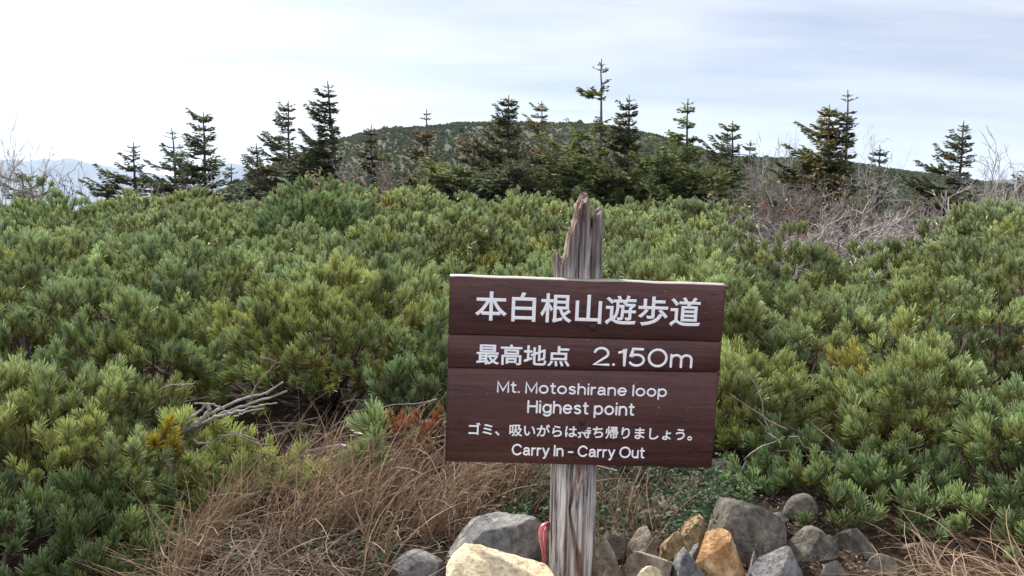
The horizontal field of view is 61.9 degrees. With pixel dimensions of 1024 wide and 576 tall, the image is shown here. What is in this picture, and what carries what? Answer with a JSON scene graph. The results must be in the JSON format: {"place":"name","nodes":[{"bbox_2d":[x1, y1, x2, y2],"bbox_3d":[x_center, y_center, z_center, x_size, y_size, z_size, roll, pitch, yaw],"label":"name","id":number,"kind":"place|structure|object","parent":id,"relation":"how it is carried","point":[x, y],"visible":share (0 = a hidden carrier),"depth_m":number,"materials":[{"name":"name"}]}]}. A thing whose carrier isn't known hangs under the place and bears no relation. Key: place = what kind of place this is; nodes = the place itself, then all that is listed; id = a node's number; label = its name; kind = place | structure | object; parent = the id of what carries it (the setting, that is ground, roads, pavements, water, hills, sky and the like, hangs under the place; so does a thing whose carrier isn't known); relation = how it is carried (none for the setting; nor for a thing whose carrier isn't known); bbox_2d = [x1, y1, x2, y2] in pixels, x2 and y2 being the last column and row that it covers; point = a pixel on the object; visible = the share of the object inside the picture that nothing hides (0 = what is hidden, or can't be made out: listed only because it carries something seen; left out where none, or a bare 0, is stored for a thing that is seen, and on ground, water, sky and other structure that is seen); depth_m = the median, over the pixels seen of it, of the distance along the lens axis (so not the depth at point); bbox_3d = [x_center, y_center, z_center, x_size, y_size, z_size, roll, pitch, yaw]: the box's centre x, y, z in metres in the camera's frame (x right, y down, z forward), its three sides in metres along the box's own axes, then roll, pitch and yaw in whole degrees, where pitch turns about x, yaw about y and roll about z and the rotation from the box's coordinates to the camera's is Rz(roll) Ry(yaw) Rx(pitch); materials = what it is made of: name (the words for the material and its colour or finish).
{"place":"outdoors","nodes":[
{"label":"outdoors","id":0,"kind":"place"},
{"bbox_2d":[0,158,248,210],"bbox_3d":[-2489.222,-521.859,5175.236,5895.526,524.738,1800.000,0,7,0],"label":"mountain range","id":1,"kind":"structure","parent":0,"point":[88,169],"depth_m":5042.35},
{"bbox_2d":[0,235,1023,575],"bbox_3d":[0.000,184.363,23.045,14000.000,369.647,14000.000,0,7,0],"label":"ground","id":2,"kind":"structure","parent":0,"point":[976,533],"depth_m":2.76,"materials":[{"name":"plant"}]},
{"bbox_2d":[0,116,42,208],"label":"bare sapling","id":3,"kind":"object","parent":2,"relation":"on","point":[10,175],"visible":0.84,"depth_m":8.37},
{"bbox_2d":[0,169,55,212],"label":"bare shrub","id":4,"kind":"object","parent":2,"relation":"on","point":[11,195],"visible":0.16,"depth_m":12.84,"materials":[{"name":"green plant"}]},
{"bbox_2d":[0,463,76,575],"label":"dwarf pine","id":5,"kind":"object","parent":2,"relation":"on","point":[8,509],"visible":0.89,"depth_m":2.45,"materials":[{"name":"green plant"}]},
{"bbox_2d":[0,132,83,207],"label":"bare sapling","id":6,"kind":"object","parent":2,"relation":"on","point":[35,190],"visible":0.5,"depth_m":8.92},
{"bbox_2d":[0,174,116,310],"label":"dwarf pine","id":7,"kind":"object","parent":2,"relation":"on","point":[57,195],"visible":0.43,"depth_m":6.55,"materials":[{"name":"green plant"}]},
{"bbox_2d":[0,256,149,421],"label":"dwarf pine","id":8,"kind":"object","parent":2,"relation":"on","point":[30,271],"visible":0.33,"depth_m":3.60,"materials":[{"name":"green plant"}]},
{"bbox_2d":[0,351,206,562],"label":"dwarf pine","id":9,"kind":"object","parent":2,"relation":"on","point":[22,407],"visible":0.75,"depth_m":2.76,"materials":[{"name":"green plant"}]},
{"bbox_2d":[29,489,185,575],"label":"dwarf pine","id":10,"kind":"object","parent":2,"relation":"on","point":[88,516],"visible":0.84,"depth_m":2.47,"materials":[{"name":"green plant"}]},
{"bbox_2d":[75,142,150,204],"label":"fir tree","id":11,"kind":"object","parent":2,"relation":"on","point":[117,179],"visible":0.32,"depth_m":12.78,"materials":[{"name":"green plant"}]},
{"bbox_2d":[0,275,240,445],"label":"dwarf pine","id":12,"kind":"object","parent":2,"relation":"on","point":[106,340],"visible":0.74,"depth_m":3.38,"materials":[{"name":"green plant"}]},
{"bbox_2d":[47,456,199,575],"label":"dwarf pine","id":13,"kind":"object","parent":2,"relation":"on","point":[90,485],"visible":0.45,"depth_m":2.65,"materials":[{"name":"green plant"}]},
{"bbox_2d":[142,128,186,196],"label":"fir tree","id":14,"kind":"object","parent":2,"relation":"on","point":[163,164],"visible":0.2,"depth_m":13.29,"materials":[{"name":"green plant"}]},
{"bbox_2d":[146,412,184,479],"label":"pine seedling","id":15,"kind":"object","parent":2,"relation":"on","point":[173,441],"visible":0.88,"depth_m":2.68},
{"bbox_2d":[132,108,238,211],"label":"fir tree","id":16,"kind":"object","parent":2,"relation":"on","point":[201,150],"visible":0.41,"depth_m":12.76,"materials":[{"name":"green plant"}]},
{"bbox_2d":[143,168,227,248],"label":"fir tree","id":17,"kind":"object","parent":2,"relation":"on","point":[187,180],"visible":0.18,"depth_m":12.40,"materials":[{"name":"green plant"}]},
{"bbox_2d":[77,208,314,376],"bbox_3d":[-1.670,0.047,4.302,1.220,0.896,0.994,5,9,35],"label":"dwarf pine","id":18,"kind":"object","parent":2,"relation":"on","point":[150,250],"visible":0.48,"depth_m":4.23,"materials":[{"name":"green plant"}]},
{"bbox_2d":[156,381,287,474],"bbox_3d":[-0.994,0.469,2.817,0.495,0.318,0.177,2,7,15],"label":"dead branch","id":19,"kind":"object","parent":2,"relation":"on","point":[198,424],"visible":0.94,"depth_m":2.80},
{"bbox_2d":[156,404,331,535],"bbox_3d":[-0.843,0.570,2.752,0.638,0.380,0.336,1,7,8],"label":"pine","id":20,"kind":"object","parent":2,"relation":"on","point":[217,428],"visible":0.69,"depth_m":2.72,"materials":[{"name":"green plant"}]},
{"bbox_2d":[230,144,270,205],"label":"fir tree","id":21,"kind":"object","parent":2,"relation":"on","point":[256,152],"visible":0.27,"depth_m":14.32,"materials":[{"name":"green plant"}]},
{"bbox_2d":[240,100,296,201],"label":"fir tree","id":22,"kind":"object","parent":2,"relation":"on","point":[267,184],"visible":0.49,"depth_m":13.79,"materials":[{"name":"green plant"}]},
{"bbox_2d":[258,81,343,196],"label":"fir tree","id":23,"kind":"object","parent":2,"relation":"on","point":[318,145],"visible":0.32,"depth_m":12.73,"materials":[{"name":"green plant"}]},
{"bbox_2d":[171,249,448,431],"bbox_3d":[-0.803,0.189,3.724,1.050,0.729,1.158,-6,9,-41],"label":"dwarf pine","id":24,"kind":"object","parent":2,"relation":"on","point":[296,312],"visible":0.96,"depth_m":3.48,"materials":[{"name":"green plant"}]},
{"bbox_2d":[239,173,385,287],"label":"dwarf pine","id":25,"kind":"object","parent":2,"relation":"on","point":[302,209],"visible":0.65,"depth_m":6.16,"materials":[{"name":"green plant"}]},
{"bbox_2d":[276,136,350,245],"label":"fir tree","id":26,"kind":"object","parent":2,"relation":"on","point":[297,169],"visible":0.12,"depth_m":12.55,"materials":[{"name":"green plant"}]},
{"bbox_2d":[60,389,621,575],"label":"dry grass","id":27,"kind":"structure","parent":2,"relation":"on","point":[214,533],"depth_m":2.48,"materials":[{"name":"plant"}]},
{"bbox_2d":[306,395,397,485],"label":"pine seedling","id":28,"kind":"object","parent":2,"relation":"on","point":[377,415],"visible":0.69,"depth_m":2.81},
{"bbox_2d":[347,125,380,199],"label":"fir tree","id":29,"kind":"object","parent":2,"relation":"on","point":[369,148],"visible":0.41,"depth_m":13.81,"materials":[{"name":"green plant"}]},
{"bbox_2d":[360,150,401,206],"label":"fir tree","id":30,"kind":"object","parent":2,"relation":"on","point":[385,156],"visible":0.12,"depth_m":13.75,"materials":[{"name":"green plant"}]},
{"bbox_2d":[362,159,419,214],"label":"bare shrub","id":31,"kind":"object","parent":2,"relation":"on","point":[389,176],"visible":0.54,"depth_m":11.34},
{"bbox_2d":[342,310,447,451],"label":"dwarf pine","id":32,"kind":"object","parent":2,"relation":"on","point":[393,369],"visible":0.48,"depth_m":3.28,"materials":[{"name":"green plant"}]},
{"bbox_2d":[384,403,443,473],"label":"dry shrub","id":33,"kind":"object","parent":2,"relation":"on","point":[433,421],"visible":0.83,"depth_m":2.83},
{"bbox_2d":[386,109,442,206],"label":"fir tree","id":34,"kind":"object","parent":2,"relation":"on","point":[422,153],"visible":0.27,"depth_m":13.27,"materials":[{"name":"green plant"}]},
{"bbox_2d":[389,549,445,575],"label":"rock","id":35,"kind":"object","parent":2,"relation":"on","point":[421,562],"visible":0.87,"depth_m":2.19,"materials":[{"name":"grey stone"}]},
{"bbox_2d":[398,156,484,254],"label":"fir tree","id":36,"kind":"object","parent":2,"relation":"on","point":[444,176],"visible":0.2,"depth_m":12.02,"materials":[{"name":"green plant"}]},
{"bbox_2d":[434,131,486,207],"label":"fir tree","id":37,"kind":"object","parent":2,"relation":"on","point":[469,152],"visible":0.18,"depth_m":12.80,"materials":[{"name":"green plant"}]},
{"bbox_2d":[178,434,783,575],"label":"ground cover","id":38,"kind":"object","parent":2,"relation":"on","point":[697,509],"visible":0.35,"depth_m":2.57,"materials":[{"name":"green plant"}]},
{"bbox_2d":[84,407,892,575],"bbox_3d":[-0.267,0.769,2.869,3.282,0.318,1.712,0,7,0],"label":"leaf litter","id":39,"kind":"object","parent":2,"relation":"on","point":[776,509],"visible":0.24,"depth_m":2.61,"materials":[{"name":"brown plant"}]},
{"bbox_2d":[442,144,535,263],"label":"fir tree","id":40,"kind":"object","parent":2,"relation":"on","point":[499,187],"visible":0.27,"depth_m":11.74,"materials":[{"name":"green plant"}]},
{"bbox_2d":[458,95,534,201],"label":"fir tree","id":41,"kind":"object","parent":2,"relation":"on","point":[496,154],"visible":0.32,"depth_m":12.73,"materials":[{"name":"green plant"}]},
{"bbox_2d":[446,512,548,566],"bbox_3d":[-0.045,0.708,2.268,0.278,0.228,0.216,5,9,36],"label":"rock","id":42,"kind":"object","parent":2,"relation":"on","point":[515,534],"visible":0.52,"depth_m":2.22,"materials":[{"name":"grey stone"}]},
{"bbox_2d":[446,543,553,575],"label":"rock","id":43,"kind":"object","parent":2,"relation":"on","point":[467,559],"visible":1,"depth_m":1.86,"materials":[{"name":"beige stone"}]},
{"bbox_2d":[397,258,608,404],"bbox_3d":[-0.104,0.213,3.707,1.099,0.782,1.067,6,9,39],"label":"dwarf pine","id":44,"kind":"object","parent":2,"relation":"on","point":[443,351],"visible":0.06,"depth_m":3.32,"materials":[{"name":"green plant"}]},
{"bbox_2d":[0,176,1023,409],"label":"dwarf pine thicket","id":45,"kind":"object","parent":2,"relation":"on","point":[444,234],"visible":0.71,"depth_m":5.18,"materials":[{"name":"plant"}]},
{"bbox_2d":[0,329,1023,575],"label":"twigs","id":46,"kind":"object","parent":2,"relation":"on","point":[160,367],"visible":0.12,"depth_m":2.97,"materials":[{"name":"wood"}]},
{"bbox_2d":[521,102,551,167],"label":"fir tree","id":47,"kind":"object","parent":2,"relation":"on","point":[531,123],"visible":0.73,"depth_m":18.64,"materials":[{"name":"green plant"}]},
{"bbox_2d":[516,141,563,183],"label":"fir tree","id":48,"kind":"object","parent":2,"relation":"on","point":[535,160],"visible":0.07,"depth_m":12.93,"materials":[{"name":"green plant"}]},
{"bbox_2d":[498,140,617,250],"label":"fir tree","id":49,"kind":"object","parent":2,"relation":"on","point":[560,188],"visible":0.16,"depth_m":11.66,"materials":[{"name":"green plant"}]},
{"bbox_2d":[512,59,612,205],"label":"fir tree","id":50,"kind":"object","parent":2,"relation":"on","point":[574,150],"visible":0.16,"depth_m":12.30,"materials":[{"name":"green plant"}]},
{"bbox_2d":[445,192,725,575],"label":"trail sign","id":51,"kind":"object","parent":2,"relation":"on","point":[575,370],"visible":0.99,"depth_m":1.99,"materials":[{"name":"brown wood"}]},
{"bbox_2d":[592,539,620,575],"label":"rock","id":52,"kind":"object","parent":2,"relation":"on","point":[603,557],"visible":1,"depth_m":2.10,"materials":[{"name":"grey stone"}]},
{"bbox_2d":[566,156,655,217],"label":"fir tree","id":53,"kind":"object","parent":2,"relation":"on","point":[616,195],"visible":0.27,"depth_m":11.54,"materials":[{"name":"green plant"}]},
{"bbox_2d":[594,531,627,560],"bbox_3d":[0.276,0.733,2.392,0.097,0.109,0.096,-2,7,-15],"label":"rock","id":54,"kind":"object","parent":2,"relation":"on","point":[617,539],"visible":0.3,"depth_m":2.37,"materials":[{"name":"stone"}]},
{"bbox_2d":[594,95,642,204],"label":"fir tree","id":55,"kind":"object","parent":2,"relation":"on","point":[617,133],"visible":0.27,"depth_m":12.73,"materials":[{"name":"green plant"}]},
{"bbox_2d":[546,465,708,563],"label":"dry grass","id":56,"kind":"structure","parent":2,"relation":"on","point":[612,490],"depth_m":2.48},
{"bbox_2d":[627,526,658,559],"bbox_3d":[0.358,0.725,2.310,0.085,0.153,0.061,-5,9,-34],"label":"rock","id":57,"kind":"object","parent":2,"relation":"on","point":[640,538],"visible":0.56,"depth_m":2.29,"materials":[{"name":"grey stone"}]},
{"bbox_2d":[600,146,688,223],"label":"fir tree","id":58,"kind":"object","parent":2,"relation":"on","point":[648,166],"visible":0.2,"depth_m":11.84,"materials":[{"name":"green plant"}]},
{"bbox_2d":[620,551,671,575],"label":"rock","id":59,"kind":"object","parent":2,"relation":"on","point":[636,562],"visible":0.94,"depth_m":2.11,"materials":[{"name":"grey stone"}]},
{"bbox_2d":[659,531,684,561],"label":"rock","id":60,"kind":"object","parent":2,"relation":"on","point":[672,546],"visible":0.54,"depth_m":2.33,"materials":[{"name":"beige stone"}]},
{"bbox_2d":[642,98,705,201],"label":"fir tree","id":61,"kind":"object","parent":2,"relation":"on","point":[686,153],"visible":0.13,"depth_m":12.72,"materials":[{"name":"green plant"}]},
{"bbox_2d":[628,160,729,216],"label":"fir tree","id":62,"kind":"object","parent":2,"relation":"on","point":[668,179],"visible":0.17,"depth_m":11.58,"materials":[{"name":"green plant"}]},
{"bbox_2d":[670,547,704,575],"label":"rock","id":63,"kind":"object","parent":2,"relation":"on","point":[684,564],"visible":1,"depth_m":2.09,"materials":[{"name":"grey stone"}]},
{"bbox_2d":[674,513,706,551],"bbox_3d":[0.505,0.724,2.416,0.090,0.169,0.108,-4,8,-32],"label":"rock","id":64,"kind":"object","parent":2,"relation":"on","point":[696,534],"visible":0.3,"depth_m":2.39,"materials":[{"name":"beige stone"}]},
{"bbox_2d":[643,155,762,231],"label":"fir tree","id":65,"kind":"object","parent":2,"relation":"on","point":[709,179],"visible":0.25,"depth_m":11.68,"materials":[{"name":"green plant"}]},
{"bbox_2d":[609,256,811,437],"bbox_3d":[0.700,0.259,3.751,1.183,0.802,0.956,0,7,0],"label":"dwarf pine","id":66,"kind":"object","parent":2,"relation":"on","point":[744,299],"visible":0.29,"depth_m":3.69,"materials":[{"name":"green plant"}]},
{"bbox_2d":[695,528,745,575],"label":"rock","id":67,"kind":"object","parent":2,"relation":"on","point":[718,555],"visible":0.88,"depth_m":2.13,"materials":[{"name":"stone"}]},
{"bbox_2d":[697,121,745,212],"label":"fir tree","id":68,"kind":"object","parent":2,"relation":"on","point":[723,150],"visible":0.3,"depth_m":12.97,"materials":[{"name":"green plant"}]},
{"bbox_2d":[706,497,786,566],"bbox_3d":[0.651,0.688,2.404,0.239,0.212,0.236,0,7,0],"label":"rock","id":69,"kind":"object","parent":2,"relation":"on","point":[748,526],"visible":0.62,"depth_m":2.32,"materials":[{"name":"stone"}]},
{"bbox_2d":[737,141,761,228],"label":"fir tree","id":70,"kind":"object","parent":2,"relation":"on","point":[746,158],"visible":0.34,"depth_m":15.82,"materials":[{"name":"green plant"}]},
{"bbox_2d":[689,165,831,242],"bbox_3d":[2.992,-0.936,10.253,1.810,1.042,1.691,0,7,0],"label":"bare shrub","id":71,"kind":"object","parent":2,"relation":"on","point":[756,196],"visible":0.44,"depth_m":10.13,"materials":[{"name":"grey plant"}]},
{"bbox_2d":[737,133,796,232],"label":"bare sapling","id":72,"kind":"object","parent":2,"relation":"on","point":[758,188],"visible":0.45,"depth_m":13.37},
{"bbox_2d":[703,333,831,475],"bbox_3d":[0.832,0.435,3.206,0.573,0.553,0.682,-2,8,-18],"label":"dwarf pine","id":73,"kind":"object","parent":2,"relation":"on","point":[775,378],"visible":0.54,"depth_m":3.02,"materials":[{"name":"green plant"}]},
{"bbox_2d":[749,546,802,575],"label":"rock","id":74,"kind":"object","parent":2,"relation":"on","point":[781,561],"visible":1,"depth_m":2.10,"materials":[{"name":"grey stone"}]},
{"bbox_2d":[745,448,807,496],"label":"dwarf pine","id":75,"kind":"object","parent":2,"relation":"on","point":[767,471],"visible":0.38,"depth_m":2.85,"materials":[{"name":"green plant"}]},
{"bbox_2d":[733,211,857,278],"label":"bare shrub","id":76,"kind":"object","parent":2,"relation":"on","point":[808,239],"visible":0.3,"depth_m":7.31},
{"bbox_2d":[727,167,872,256],"bbox_3d":[3.241,-0.730,9.812,1.612,1.373,1.720,-6,10,-42],"label":"bare shrub","id":77,"kind":"object","parent":2,"relation":"on","point":[781,210],"visible":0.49,"depth_m":9.76,"materials":[{"name":"grey plant"}]},
{"bbox_2d":[783,493,818,523],"bbox_3d":[0.885,0.687,2.605,0.114,0.125,0.088,0,7,0],"label":"rock","id":78,"kind":"object","parent":2,"relation":"on","point":[795,505],"visible":0.56,"depth_m":2.58,"materials":[{"name":"stone"}]},
{"bbox_2d":[722,165,883,255],"bbox_3d":[3.533,-0.921,10.620,1.924,1.236,1.194,1,7,12],"label":"bare shrub","id":79,"kind":"object","parent":2,"relation":"on","point":[828,194],"visible":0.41,"depth_m":10.30,"materials":[{"name":"brown twig"}]},
{"bbox_2d":[715,412,907,500],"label":"dwarf pine","id":80,"kind":"object","parent":2,"relation":"on","point":[781,472],"visible":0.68,"depth_m":2.85,"materials":[{"name":"green plant"}]},
{"bbox_2d":[787,525,837,561],"bbox_3d":[0.836,0.740,2.390,0.131,0.157,0.125,0,7,0],"label":"rock","id":81,"kind":"object","parent":2,"relation":"on","point":[805,543],"visible":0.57,"depth_m":2.35,"materials":[{"name":"stone"}]},
{"bbox_2d":[762,90,864,241],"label":"fir tree","id":82,"kind":"object","parent":2,"relation":"on","point":[844,138],"visible":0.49,"depth_m":12.25,"materials":[{"name":"green plant"}]},
{"bbox_2d":[733,178,923,267],"bbox_3d":[3.281,-0.553,9.210,2.097,1.275,1.326,0,7,0],"label":"bare shrub","id":83,"kind":"object","parent":2,"relation":"on","point":[817,210],"visible":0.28,"depth_m":9.09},
{"bbox_2d":[771,208,902,286],"bbox_3d":[3.073,-0.257,7.422,1.412,0.866,1.323,-4,8,-28],"label":"bare shrub","id":84,"kind":"object","parent":2,"relation":"on","point":[844,237],"visible":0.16,"depth_m":7.45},
{"bbox_2d":[735,276,944,426],"bbox_3d":[1.460,0.292,3.820,0.926,0.648,1.039,0,7,0],"label":"dwarf pine","id":85,"kind":"object","parent":2,"relation":"on","point":[830,309],"visible":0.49,"depth_m":3.67,"materials":[{"name":"green plant"}]},
{"bbox_2d":[762,179,936,268],"bbox_3d":[3.930,-0.659,9.346,1.775,1.111,2.072,-5,9,-36],"label":"bare shrub","id":86,"kind":"object","parent":2,"relation":"on","point":[872,196],"visible":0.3,"depth_m":9.10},
{"bbox_2d":[831,528,876,558],"bbox_3d":[0.966,0.745,2.420,0.141,0.158,0.108,6,9,40],"label":"rock","id":87,"kind":"object","parent":2,"relation":"on","point":[856,540],"visible":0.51,"depth_m":2.37,"materials":[{"name":"stone"}]},
{"bbox_2d":[765,198,945,279],"bbox_3d":[3.076,-0.327,7.843,1.534,1.013,1.530,4,8,31],"label":"bare shrub","id":88,"kind":"object","parent":2,"relation":"on","point":[894,220],"visible":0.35,"depth_m":7.89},
{"bbox_2d":[852,145,892,239],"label":"fir tree","id":89,"kind":"object","parent":2,"relation":"on","point":[879,161],"visible":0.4,"depth_m":13.87,"materials":[{"name":"green plant"}]},
{"bbox_2d":[788,436,958,543],"bbox_3d":[1.083,0.632,2.648,0.517,0.300,0.554,0,7,0],"label":"dwarf pine","id":90,"kind":"object","parent":2,"relation":"on","point":[844,489],"visible":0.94,"depth_m":2.58,"materials":[{"name":"green plant"}]},
{"bbox_2d":[849,125,911,227],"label":"bare sapling","id":91,"kind":"object","parent":2,"relation":"on","point":[859,163],"visible":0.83,"depth_m":12.96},
{"bbox_2d":[866,553,898,575],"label":"rock","id":92,"kind":"object","parent":2,"relation":"on","point":[874,562],"visible":0.87,"depth_m":2.25,"materials":[{"name":"grey stone"}]},
{"bbox_2d":[789,303,1023,489],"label":"dwarf pine","id":93,"kind":"object","parent":2,"relation":"on","point":[858,403],"visible":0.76,"depth_m":2.95,"materials":[{"name":"green plant"}]},
{"bbox_2d":[878,121,980,240],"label":"fir tree","id":94,"kind":"object","parent":2,"relation":"on","point":[920,187],"visible":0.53,"depth_m":12.83,"materials":[{"name":"green plant"}]},
{"bbox_2d":[897,441,962,508],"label":"dwarf pine","id":95,"kind":"object","parent":2,"relation":"on","point":[944,478],"visible":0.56,"depth_m":2.71,"materials":[{"name":"green plant"}]},
{"bbox_2d":[859,235,1023,392],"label":"dwarf pine","id":96,"kind":"object","parent":2,"relation":"on","point":[994,278],"visible":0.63,"depth_m":4.08,"materials":[{"name":"green plant"}]},
{"bbox_2d":[898,191,1019,248],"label":"bare shrub","id":97,"kind":"object","parent":2,"relation":"on","point":[933,217],"visible":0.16,"depth_m":8.86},
{"bbox_2d":[919,371,1023,518],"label":"dwarf pine","id":98,"kind":"object","parent":2,"relation":"on","point":[982,421],"visible":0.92,"depth_m":2.67,"materials":[{"name":"green plant"}]},
{"bbox_2d":[946,463,1023,562],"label":"dwarf pine","id":99,"kind":"object","parent":2,"relation":"on","point":[978,501],"visible":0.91,"depth_m":2.43,"materials":[{"name":"green plant"}]},
{"bbox_2d":[946,126,1023,209],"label":"bare sapling","id":100,"kind":"object","parent":2,"relation":"on","point":[1015,188],"visible":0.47,"depth_m":10.03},
{"bbox_2d":[946,149,1023,229],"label":"bare sapling","id":101,"kind":"object","parent":2,"relation":"on","point":[985,193],"visible":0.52,"depth_m":9.85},
{"bbox_2d":[0,0,1023,180],"label":"sky","id":102,"kind":"structure","parent":0,"point":[91,80],"materials":[{"name":"white"}]},
{"bbox_2d":[234,122,1016,235],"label":"hill","id":103,"kind":"structure","parent":0,"point":[446,148],"depth_m":180.15,"materials":[{"name":"plant"}]},
{"bbox_2d":[215,119,1023,237],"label":"hill scrub","id":104,"kind":"object","parent":103,"relation":"on","point":[458,127],"visible":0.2,"depth_m":187.45,"materials":[{"name":"plant"}]},
{"bbox_2d":[775,105,857,233],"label":"fir tree","id":105,"kind":"object","parent":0,"point":[822,152],"visible":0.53,"depth_m":11.96,"materials":[{"name":"green plant"}]},
{"bbox_2d":[848,497,1023,575],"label":"dry grass","id":106,"kind":"structure","parent":0,"point":[1002,573],"depth_m":2.22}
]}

